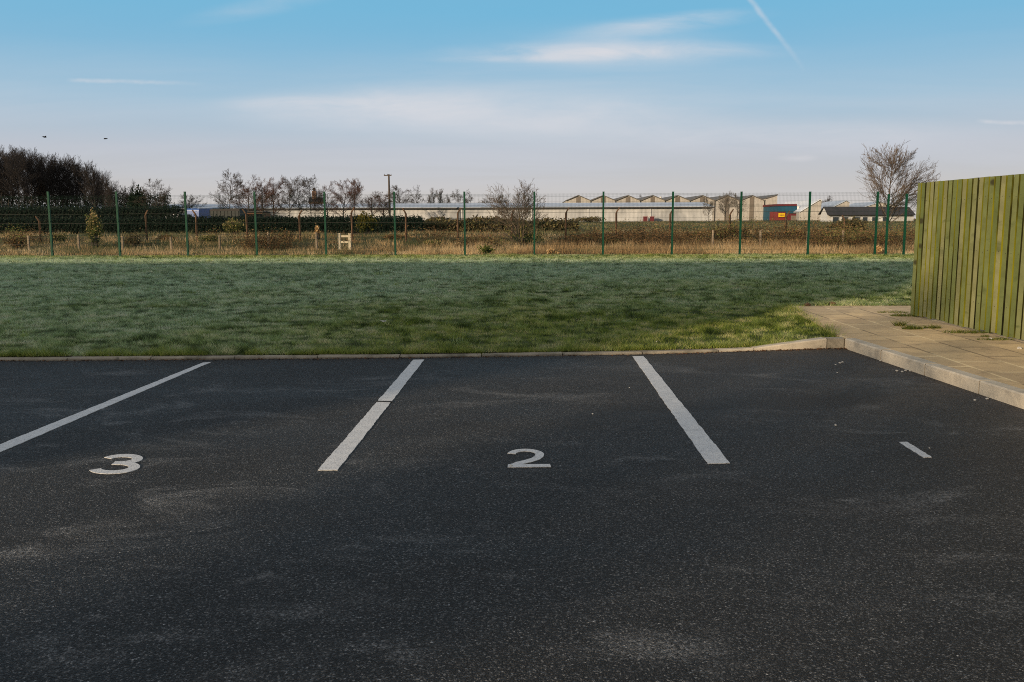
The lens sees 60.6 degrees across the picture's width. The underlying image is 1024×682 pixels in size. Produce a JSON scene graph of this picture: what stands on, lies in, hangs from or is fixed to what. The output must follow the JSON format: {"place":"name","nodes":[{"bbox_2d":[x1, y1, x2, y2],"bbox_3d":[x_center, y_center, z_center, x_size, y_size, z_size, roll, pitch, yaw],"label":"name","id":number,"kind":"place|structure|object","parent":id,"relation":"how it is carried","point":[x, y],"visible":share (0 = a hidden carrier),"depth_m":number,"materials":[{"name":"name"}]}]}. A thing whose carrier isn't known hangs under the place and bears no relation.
{"place":"outdoors","nodes":[
{"label":"outdoors","id":0,"kind":"place"},
{"bbox_2d":[0,227,901,246],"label":"dry grass","id":1,"kind":"structure","parent":0,"point":[313,237],"depth_m":43.59,"materials":[{"name":"plant"}]},
{"bbox_2d":[0,252,913,356],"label":"lawn","id":2,"kind":"structure","parent":0,"point":[410,340],"depth_m":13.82,"materials":[{"name":"green plant"}]},
{"bbox_2d":[0,192,878,256],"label":"fence","id":3,"kind":"object","parent":2,"relation":"on","point":[185,206],"visible":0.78,"depth_m":33.24,"materials":[{"name":"green metal"}]},
{"bbox_2d":[884,194,915,255],"bbox_3d":[14.731,-3.999,30.683,0.096,2.369,4.346,-3,8,-21],"label":"fence","id":4,"kind":"object","parent":2,"relation":"on","point":[906,205],"visible":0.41,"depth_m":32.03,"materials":[{"name":"green metal"}]},
{"bbox_2d":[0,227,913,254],"bbox_3d":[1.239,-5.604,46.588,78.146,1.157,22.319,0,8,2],"label":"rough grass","id":5,"kind":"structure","parent":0,"point":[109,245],"depth_m":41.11,"materials":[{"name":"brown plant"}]},
{"bbox_2d":[0,219,915,356],"bbox_3d":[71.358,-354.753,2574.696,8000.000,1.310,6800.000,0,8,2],"label":"ground","id":6,"kind":"structure","parent":0,"point":[323,239],"depth_m":42.73,"materials":[{"name":"brown soil"}]},
{"bbox_2d":[0,148,27,205],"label":"grove tree","id":7,"kind":"object","parent":6,"relation":"on","point":[3,189],"visible":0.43,"depth_m":115.72,"materials":[{"name":"brown plant"}]},
{"bbox_2d":[1,144,28,224],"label":"grove tree","id":8,"kind":"object","parent":6,"relation":"on","point":[15,151],"visible":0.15,"depth_m":121.08,"materials":[{"name":"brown plant"}]},
{"bbox_2d":[2,231,34,249],"bbox_3d":[-22.854,-4.613,40.486,1.412,0.983,1.200,0,8,2],"label":"bramble mound","id":9,"kind":"object","parent":6,"relation":"on","point":[18,240],"visible":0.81,"depth_m":40.39,"materials":[{"name":"brown plant"}]},
{"bbox_2d":[0,146,40,204],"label":"grove tree","id":10,"kind":"object","parent":6,"relation":"on","point":[15,175],"visible":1,"depth_m":112.37,"materials":[{"name":"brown plant"}]},
{"bbox_2d":[11,148,34,215],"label":"grove tree","id":11,"kind":"object","parent":6,"relation":"on","point":[26,193],"visible":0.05,"depth_m":133.64,"materials":[{"name":"brown plant"}]},
{"bbox_2d":[10,147,44,209],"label":"grove tree","id":12,"kind":"object","parent":6,"relation":"on","point":[27,181],"visible":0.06,"depth_m":126.47,"materials":[{"name":"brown plant"}]},
{"bbox_2d":[16,147,53,213],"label":"grove tree","id":13,"kind":"object","parent":6,"relation":"on","point":[30,164],"visible":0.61,"depth_m":119.47,"materials":[{"name":"brown plant"}]},
{"bbox_2d":[19,148,59,206],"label":"grove tree","id":14,"kind":"object","parent":6,"relation":"on","point":[36,168],"visible":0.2,"depth_m":122.76,"materials":[{"name":"brown plant"}]},
{"bbox_2d":[25,152,72,203],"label":"grove tree","id":15,"kind":"object","parent":6,"relation":"on","point":[40,194],"visible":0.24,"depth_m":122.59,"materials":[{"name":"brown plant"}]},
{"bbox_2d":[33,152,67,207],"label":"grove tree","id":16,"kind":"object","parent":6,"relation":"on","point":[50,183],"visible":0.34,"depth_m":122.99,"materials":[{"name":"brown plant"}]},
{"bbox_2d":[36,155,73,206],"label":"grove tree","id":17,"kind":"object","parent":6,"relation":"on","point":[46,177],"visible":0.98,"depth_m":121.07,"materials":[{"name":"brown plant"}]},
{"bbox_2d":[42,154,75,212],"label":"grove tree","id":18,"kind":"object","parent":6,"relation":"on","point":[70,174],"visible":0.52,"depth_m":123.57,"materials":[{"name":"brown plant"}]},
{"bbox_2d":[52,232,69,240],"bbox_3d":[-22.450,-5.132,43.421,1.029,0.589,0.943,0,8,2],"label":"bramble mound","id":19,"kind":"object","parent":6,"relation":"on","point":[62,238],"visible":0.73,"depth_m":43.33,"materials":[{"name":"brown plant"}]},
{"bbox_2d":[58,156,79,207],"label":"grove tree","id":20,"kind":"object","parent":6,"relation":"on","point":[67,173],"visible":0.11,"depth_m":127.26,"materials":[{"name":"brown plant"}]},
{"bbox_2d":[55,156,86,205],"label":"grove tree","id":21,"kind":"object","parent":6,"relation":"on","point":[77,166],"visible":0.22,"depth_m":125.55,"materials":[{"name":"brown plant"}]},
{"bbox_2d":[54,157,89,205],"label":"grove tree","id":22,"kind":"object","parent":6,"relation":"on","point":[76,185],"visible":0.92,"depth_m":121.52,"materials":[{"name":"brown plant"}]},
{"bbox_2d":[71,160,101,207],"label":"grove tree","id":23,"kind":"object","parent":6,"relation":"on","point":[85,178],"visible":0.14,"depth_m":132.82,"materials":[{"name":"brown plant"}]},
{"bbox_2d":[77,163,103,208],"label":"grove tree","id":24,"kind":"object","parent":6,"relation":"on","point":[89,186],"visible":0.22,"depth_m":132.55,"materials":[{"name":"brown plant"}]},
{"bbox_2d":[77,163,104,207],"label":"grove tree","id":25,"kind":"object","parent":6,"relation":"on","point":[90,189],"visible":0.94,"depth_m":116.10,"materials":[{"name":"brown plant"}]},
{"bbox_2d":[0,189,184,220],"bbox_3d":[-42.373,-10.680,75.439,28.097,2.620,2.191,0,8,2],"label":"hedge","id":26,"kind":"object","parent":6,"relation":"on","point":[153,212],"visible":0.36,"depth_m":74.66,"materials":[{"name":"green plant"}]},
{"bbox_2d":[84,207,103,246],"bbox_3d":[-19.648,-5.314,41.235,1.020,1.948,0.807,0,8,2],"label":"scrub bush","id":27,"kind":"object","parent":6,"relation":"on","point":[95,225],"visible":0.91,"depth_m":41.14,"materials":[{"name":"green plant"}]},
{"bbox_2d":[91,171,110,205],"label":"grove tree","id":28,"kind":"object","parent":6,"relation":"on","point":[101,202],"visible":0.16,"depth_m":131.69,"materials":[{"name":"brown plant"}]},
{"bbox_2d":[97,170,117,206],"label":"grove tree","id":29,"kind":"object","parent":6,"relation":"on","point":[102,187],"visible":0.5,"depth_m":119.44,"materials":[{"name":"brown plant"}]},
{"bbox_2d":[104,180,126,207],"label":"grove tree","id":30,"kind":"object","parent":6,"relation":"on","point":[111,189],"visible":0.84,"depth_m":112.01,"materials":[{"name":"brown plant"}]},
{"bbox_2d":[113,181,135,207],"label":"bare tree","id":31,"kind":"object","parent":6,"relation":"on","point":[127,196],"visible":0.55,"depth_m":119.91,"materials":[{"name":"brown plant"}]},
{"bbox_2d":[120,229,144,247],"bbox_3d":[-17.805,-4.806,41.316,1.196,0.895,0.995,0,8,2],"label":"bramble mound","id":32,"kind":"object","parent":6,"relation":"on","point":[133,242],"visible":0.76,"depth_m":41.25,"materials":[{"name":"brown plant"}]},
{"bbox_2d":[125,184,149,210],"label":"evergreen bush","id":33,"kind":"object","parent":6,"relation":"on","point":[135,197],"visible":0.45,"depth_m":109.59,"materials":[{"name":"green plant"}]},
{"bbox_2d":[131,179,171,209],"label":"bare tree","id":34,"kind":"object","parent":6,"relation":"on","point":[164,194],"visible":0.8,"depth_m":107.44,"materials":[{"name":"brown plant"}]},
{"bbox_2d":[155,233,177,240],"bbox_3d":[-17.161,-5.125,43.495,1.102,0.447,0.878,0,8,2],"label":"bramble mound","id":35,"kind":"object","parent":6,"relation":"on","point":[165,237],"visible":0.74,"depth_m":43.38,"materials":[{"name":"brown plant"}]},
{"bbox_2d":[179,194,207,210],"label":"bare tree","id":36,"kind":"object","parent":6,"relation":"on","point":[191,200],"visible":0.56,"depth_m":112.13,"materials":[{"name":"brown plant"}]},
{"bbox_2d":[187,208,210,218],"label":"parked van","id":37,"kind":"object","parent":6,"relation":"on","point":[206,212],"visible":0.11,"depth_m":94.18,"materials":[{"name":"blue paint"}]},
{"bbox_2d":[195,232,217,241],"bbox_3d":[-14.694,-4.987,42.563,1.259,0.618,1.034,0,8,2],"label":"bramble mound","id":38,"kind":"object","parent":6,"relation":"on","point":[210,237],"visible":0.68,"depth_m":42.47,"materials":[{"name":"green plant"}]},
{"bbox_2d":[0,213,424,234],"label":"hedge","id":39,"kind":"object","parent":6,"relation":"on","point":[345,224],"visible":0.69,"depth_m":59.57,"materials":[{"name":"green plant"}]},
{"bbox_2d":[210,209,246,225],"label":"dark container","id":40,"kind":"object","parent":6,"relation":"on","point":[220,212],"visible":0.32,"depth_m":91.86,"materials":[{"name":"metal"}]},
{"bbox_2d":[210,169,247,207],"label":"bare tree","id":41,"kind":"object","parent":6,"relation":"on","point":[237,182],"visible":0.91,"depth_m":109.54,"materials":[{"name":"brown plant"}]},
{"bbox_2d":[222,217,251,235],"bbox_3d":[-15.184,-6.260,48.001,1.527,1.021,1.352,3,8,20],"label":"scrub bush","id":42,"kind":"object","parent":6,"relation":"on","point":[235,225],"visible":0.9,"depth_m":47.88,"materials":[{"name":"green plant"}]},
{"bbox_2d":[230,174,272,210],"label":"bare tree","id":43,"kind":"object","parent":6,"relation":"on","point":[242,200],"visible":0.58,"depth_m":115.95,"materials":[{"name":"brown plant"}]},
{"bbox_2d":[247,211,272,216],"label":"brick shed","id":44,"kind":"structure","parent":6,"relation":"on","point":[252,212],"depth_m":95.82,"materials":[{"name":"brick"}]},
{"bbox_2d":[242,177,279,210],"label":"bare tree","id":45,"kind":"object","parent":6,"relation":"on","point":[263,197],"visible":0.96,"depth_m":111.18,"materials":[{"name":"brown plant"}]},
{"bbox_2d":[252,175,288,216],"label":"bare tree","id":46,"kind":"object","parent":6,"relation":"on","point":[279,193],"visible":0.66,"depth_m":117.43,"materials":[{"name":"brown plant"}]},
{"bbox_2d":[275,176,301,216],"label":"bare tree","id":47,"kind":"object","parent":6,"relation":"on","point":[288,189],"visible":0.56,"depth_m":124.32,"materials":[{"name":"brown plant"}]},
{"bbox_2d":[283,174,317,211],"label":"bare tree","id":48,"kind":"object","parent":6,"relation":"on","point":[298,185],"visible":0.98,"depth_m":121.04,"materials":[{"name":"brown plant"}]},
{"bbox_2d":[295,174,321,216],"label":"bare tree","id":49,"kind":"object","parent":6,"relation":"on","point":[307,186],"visible":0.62,"depth_m":126.83,"materials":[{"name":"brown plant"}]},
{"bbox_2d":[308,181,339,214],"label":"bare tree","id":50,"kind":"object","parent":6,"relation":"on","point":[321,200],"visible":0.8,"depth_m":124.22,"materials":[{"name":"brown plant"}]},
{"bbox_2d":[338,233,351,249],"bbox_3d":[-7.442,-4.422,38.980,0.591,0.740,0.120,0,8,2],"label":"stile","id":51,"kind":"object","parent":6,"relation":"on","point":[349,239],"visible":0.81,"depth_m":38.92,"materials":[{"name":"wood"}]},
{"bbox_2d":[326,180,364,215],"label":"bare tree","id":52,"kind":"object","parent":6,"relation":"on","point":[337,197],"visible":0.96,"depth_m":119.26,"materials":[{"name":"brown plant"}]},
{"bbox_2d":[346,178,364,213],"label":"bare tree","id":53,"kind":"object","parent":6,"relation":"on","point":[359,189],"visible":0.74,"depth_m":125.90,"materials":[{"name":"brown plant"}]},
{"bbox_2d":[1,202,713,221],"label":"long shed","id":54,"kind":"structure","parent":6,"relation":"on","point":[428,210],"depth_m":148.61,"materials":[{"name":"beige metal"}]},
{"bbox_2d":[354,211,381,233],"bbox_3d":[-8.224,-6.688,49.774,1.482,1.402,1.275,-6,10,-36],"label":"gorse bush","id":55,"kind":"object","parent":6,"relation":"on","point":[364,225],"visible":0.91,"depth_m":49.66,"materials":[{"name":"green plant"}]},
{"bbox_2d":[355,192,388,214],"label":"bare tree","id":56,"kind":"object","parent":6,"relation":"on","point":[367,201],"visible":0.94,"depth_m":133.96,"materials":[{"name":"brown plant"}]},
{"bbox_2d":[369,191,396,216],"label":"bare tree","id":57,"kind":"object","parent":6,"relation":"on","point":[380,211],"visible":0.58,"depth_m":138.88,"materials":[{"name":"brown plant"}]},
{"bbox_2d":[384,174,391,216],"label":"utility pole","id":58,"kind":"object","parent":6,"relation":"on","point":[388,175],"visible":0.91,"depth_m":136.56,"materials":[{"name":"metal"}]},
{"bbox_2d":[384,185,413,202],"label":"bare tree","id":59,"kind":"object","parent":6,"relation":"on","point":[399,199],"visible":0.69,"depth_m":163.25,"materials":[{"name":"brown plant"}]},
{"bbox_2d":[407,188,425,202],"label":"bare tree","id":60,"kind":"object","parent":6,"relation":"on","point":[416,194],"visible":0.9,"depth_m":163.95,"materials":[{"name":"brown plant"}]},
{"bbox_2d":[0,230,843,249],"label":"stock fence","id":61,"kind":"object","parent":6,"relation":"on","point":[219,241],"visible":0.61,"depth_m":39.57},
{"bbox_2d":[0,347,845,361],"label":"kerb","id":62,"kind":"structure","parent":6,"relation":"on","point":[319,356],"depth_m":9.79,"materials":[{"name":"concrete"}]},
{"bbox_2d":[0,207,845,241],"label":"wire fence","id":63,"kind":"object","parent":6,"relation":"on","point":[352,237],"visible":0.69,"depth_m":42.78,"materials":[{"name":"metal"}]},
{"bbox_2d":[427,188,436,202],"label":"bare tree","id":64,"kind":"object","parent":6,"relation":"on","point":[432,200],"visible":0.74,"depth_m":168.24,"materials":[{"name":"brown plant"}]},
{"bbox_2d":[423,239,443,245],"bbox_3d":[-3.710,-4.648,41.371,0.946,0.378,0.930,-6,10,-36],"label":"bramble mound","id":65,"kind":"object","parent":6,"relation":"on","point":[431,242],"visible":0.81,"depth_m":41.20,"materials":[{"name":"green plant"}]},
{"bbox_2d":[436,189,445,202],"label":"bare tree","id":66,"kind":"object","parent":6,"relation":"on","point":[440,197],"visible":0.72,"depth_m":169.71,"materials":[{"name":"brown plant"}]},
{"bbox_2d":[0,233,913,255],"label":"dry grass","id":67,"kind":"structure","parent":6,"relation":"on","point":[527,249],"depth_m":36.17,"materials":[{"name":"brown plant"}]},
{"bbox_2d":[0,216,915,251],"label":"bramble","id":68,"kind":"object","parent":6,"relation":"on","point":[656,231],"depth_m":40.13,"materials":[{"name":"plant"}]},
{"bbox_2d":[451,189,469,202],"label":"bare tree","id":69,"kind":"object","parent":6,"relation":"on","point":[461,197],"visible":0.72,"depth_m":158.89,"materials":[{"name":"brown plant"}]},
{"bbox_2d":[13,220,915,233],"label":"field grass","id":70,"kind":"structure","parent":6,"relation":"on","point":[700,227],"depth_m":91.84,"materials":[{"name":"plant"}]},
{"bbox_2d":[477,245,497,253],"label":"scrub bush","id":71,"kind":"object","parent":6,"relation":"on","point":[486,249],"visible":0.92,"depth_m":34.42,"materials":[{"name":"green plant"}]},
{"bbox_2d":[422,214,579,232],"bbox_3d":[-0.813,-8.197,61.498,11.174,1.399,1.855,0,8,2],"label":"hedge","id":72,"kind":"object","parent":6,"relation":"on","point":[553,227],"visible":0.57,"depth_m":61.00,"materials":[{"name":"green plant"}]},
{"bbox_2d":[479,180,547,244],"bbox_3d":[-0.043,-5.738,39.849,2.940,3.211,4.341,-3,8,-22],"label":"bare shrub","id":73,"kind":"object","parent":6,"relation":"on","point":[500,211],"visible":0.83,"depth_m":39.38,"materials":[{"name":"brown plant"}]},
{"bbox_2d":[502,217,549,246],"bbox_3d":[0.525,-4.972,40.320,2.411,1.462,1.885,0,8,2],"label":"scrub bush","id":74,"kind":"object","parent":6,"relation":"on","point":[528,235],"visible":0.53,"depth_m":40.21,"materials":[{"name":"brown plant"}]},
{"bbox_2d":[545,248,559,254],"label":"dead tussock","id":75,"kind":"object","parent":6,"relation":"on","point":[553,251],"visible":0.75,"depth_m":34.25,"materials":[{"name":"beige plant"}]},
{"bbox_2d":[572,216,605,221],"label":"scrub bush","id":76,"kind":"object","parent":6,"relation":"on","point":[591,219],"visible":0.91,"depth_m":132.83,"materials":[{"name":"green plant"}]},
{"bbox_2d":[562,194,777,220],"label":"saw tooth warehouse","id":77,"kind":"structure","parent":6,"relation":"on","point":[753,211],"depth_m":196.60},
{"bbox_2d":[702,193,717,221],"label":"bare tree","id":78,"kind":"object","parent":6,"relation":"on","point":[705,199],"visible":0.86,"depth_m":135.64,"materials":[{"name":"plant"}]},
{"bbox_2d":[718,192,733,218],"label":"bare tree","id":79,"kind":"object","parent":6,"relation":"on","point":[726,204],"visible":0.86,"depth_m":139.49,"materials":[{"name":"plant"}]},
{"bbox_2d":[702,225,755,238],"bbox_3d":[10.467,-5.210,42.382,2.949,0.845,2.334,0,8,2],"label":"scrub bush","id":80,"kind":"object","parent":6,"relation":"on","point":[724,230],"visible":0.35,"depth_m":42.09,"materials":[{"name":"brown plant"}]},
{"bbox_2d":[729,193,748,218],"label":"bare tree","id":81,"kind":"object","parent":6,"relation":"on","point":[733,202],"visible":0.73,"depth_m":137.45,"materials":[{"name":"plant"}]},
{"bbox_2d":[715,337,826,351],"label":"kerb","id":82,"kind":"structure","parent":6,"relation":"on","point":[814,343],"depth_m":10.30,"materials":[{"name":"concrete"}]},
{"bbox_2d":[769,212,785,220],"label":"red container","id":83,"kind":"object","parent":6,"relation":"on","point":[773,215],"visible":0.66,"depth_m":181.73,"materials":[{"name":"metal"}]},
{"bbox_2d":[763,204,798,219],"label":"blue building","id":84,"kind":"structure","parent":6,"relation":"on","point":[791,209],"depth_m":184.82,"materials":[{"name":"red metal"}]},
{"bbox_2d":[785,213,795,220],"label":"red container","id":85,"kind":"object","parent":6,"relation":"on","point":[790,216],"visible":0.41,"depth_m":179.62,"materials":[{"name":"metal"}]},
{"bbox_2d":[784,199,821,220],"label":"frosted shed","id":86,"kind":"structure","parent":6,"relation":"on","point":[814,203],"depth_m":174.71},
{"bbox_2d":[824,337,843,347],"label":"kerb","id":87,"kind":"structure","parent":6,"relation":"on","point":[835,342],"depth_m":10.37,"materials":[{"name":"concrete"}]},
{"bbox_2d":[821,200,849,207],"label":"frosted shed","id":88,"kind":"structure","parent":6,"relation":"on","point":[843,203],"depth_m":185.00,"materials":[{"name":"metal"}]},
{"bbox_2d":[826,216,874,232],"bbox_3d":[17.738,-6.086,46.137,2.552,0.991,1.940,-1,8,-8],"label":"scrub bush","id":89,"kind":"object","parent":6,"relation":"on","point":[852,225],"visible":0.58,"depth_m":45.85,"materials":[{"name":"brown plant"}]},
{"bbox_2d":[818,207,915,221],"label":"white house","id":90,"kind":"structure","parent":6,"relation":"on","point":[863,215],"depth_m":132.44,"materials":[{"name":"stone"}]},
{"bbox_2d":[849,202,894,206],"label":"frosted shed","id":91,"kind":"structure","parent":6,"relation":"on","point":[869,204],"depth_m":195.67,"materials":[{"name":"metal"}]},
{"bbox_2d":[855,141,940,227],"bbox_3d":[22.265,-8.849,50.309,4.740,5.358,6.277,2,8,12],"label":"bare tree","id":92,"kind":"object","parent":6,"relation":"on","point":[896,165],"visible":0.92,"depth_m":50.30,"materials":[{"name":"plant"}]},
{"bbox_2d":[845,338,1023,408],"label":"kerb","id":93,"kind":"structure","parent":6,"relation":"on","point":[1002,392],"depth_m":8.26,"materials":[{"name":"concrete"}]},
{"bbox_2d":[0,348,1023,681],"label":"asphalt","id":94,"kind":"structure","parent":0,"point":[230,532],"depth_m":4.42,"materials":[{"name":"black asphalt"}]},
{"bbox_2d":[0,362,210,451],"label":"parking line","id":95,"kind":"object","parent":94,"relation":"on","point":[11,443],"visible":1,"depth_m":6.96,"materials":[{"name":"paint"}]},
{"bbox_2d":[89,454,142,473],"bbox_3d":[-2.476,0.775,5.544,0.293,0.004,0.467,-1,8,-8],"label":"bay number","id":96,"kind":"object","parent":94,"relation":"on","point":[132,464],"visible":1,"depth_m":5.51,"materials":[{"name":"paint"}]},
{"bbox_2d":[318,359,423,470],"bbox_3d":[-1.077,0.499,7.510,0.138,0.004,4.301,0,8,2],"label":"parking line","id":97,"kind":"object","parent":94,"relation":"on","point":[338,457],"visible":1,"depth_m":6.61,"materials":[{"name":"paint"}]},
{"bbox_2d":[507,449,550,467],"bbox_3d":[0.107,0.752,5.644,0.281,0.004,0.442,0,8,2],"label":"bay number","id":98,"kind":"object","parent":94,"relation":"on","point":[539,455],"visible":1,"depth_m":5.58,"materials":[{"name":"paint"}]},
{"bbox_2d":[633,356,729,463],"bbox_3d":[1.357,0.469,7.662,0.151,0.004,4.384,0,8,2],"label":"parking line","id":99,"kind":"object","parent":94,"relation":"on","point":[708,449],"visible":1,"depth_m":6.74,"materials":[{"name":"paint"}]},
{"bbox_2d":[899,442,931,457],"bbox_3d":[2.674,0.720,5.815,0.064,0.004,0.403,0,8,2],"label":"bay number","id":100,"kind":"object","parent":94,"relation":"on","point":[908,445],"visible":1,"depth_m":5.81,"materials":[{"name":"paint"}]},
{"bbox_2d":[0,0,1023,218],"label":"sky","id":101,"kind":"structure","parent":0,"point":[616,98],"materials":[{"name":"blue"}]},
{"bbox_2d":[786,306,1023,388],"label":"path","id":102,"kind":"structure","parent":0,"point":[1001,361],"depth_m":10.21,"materials":[{"name":"beige concrete"}]},
{"bbox_2d":[889,313,919,316],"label":"weed tuft","id":103,"kind":"object","parent":102,"relation":"on","point":[901,314],"visible":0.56,"depth_m":12.70,"materials":[{"name":"green plant"}]},
{"bbox_2d":[900,324,925,329],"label":"weed tuft","id":104,"kind":"object","parent":102,"relation":"on","point":[910,326],"visible":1,"depth_m":11.20,"materials":[{"name":"green plant"}]},
{"bbox_2d":[942,328,986,333],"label":"weed tuft","id":105,"kind":"object","parent":102,"relation":"on","point":[965,332],"visible":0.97,"depth_m":10.83,"materials":[{"name":"green plant"}]},
{"bbox_2d":[910,174,1023,339],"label":"board fence","id":106,"kind":"object","parent":102,"relation":"on","point":[968,265],"visible":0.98,"depth_m":11.01,"materials":[{"name":"green wood"}]},
{"bbox_2d":[975,336,1013,339],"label":"weed tuft","id":107,"kind":"object","parent":102,"relation":"on","point":[1004,338],"visible":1,"depth_m":10.21,"materials":[{"name":"green plant"}]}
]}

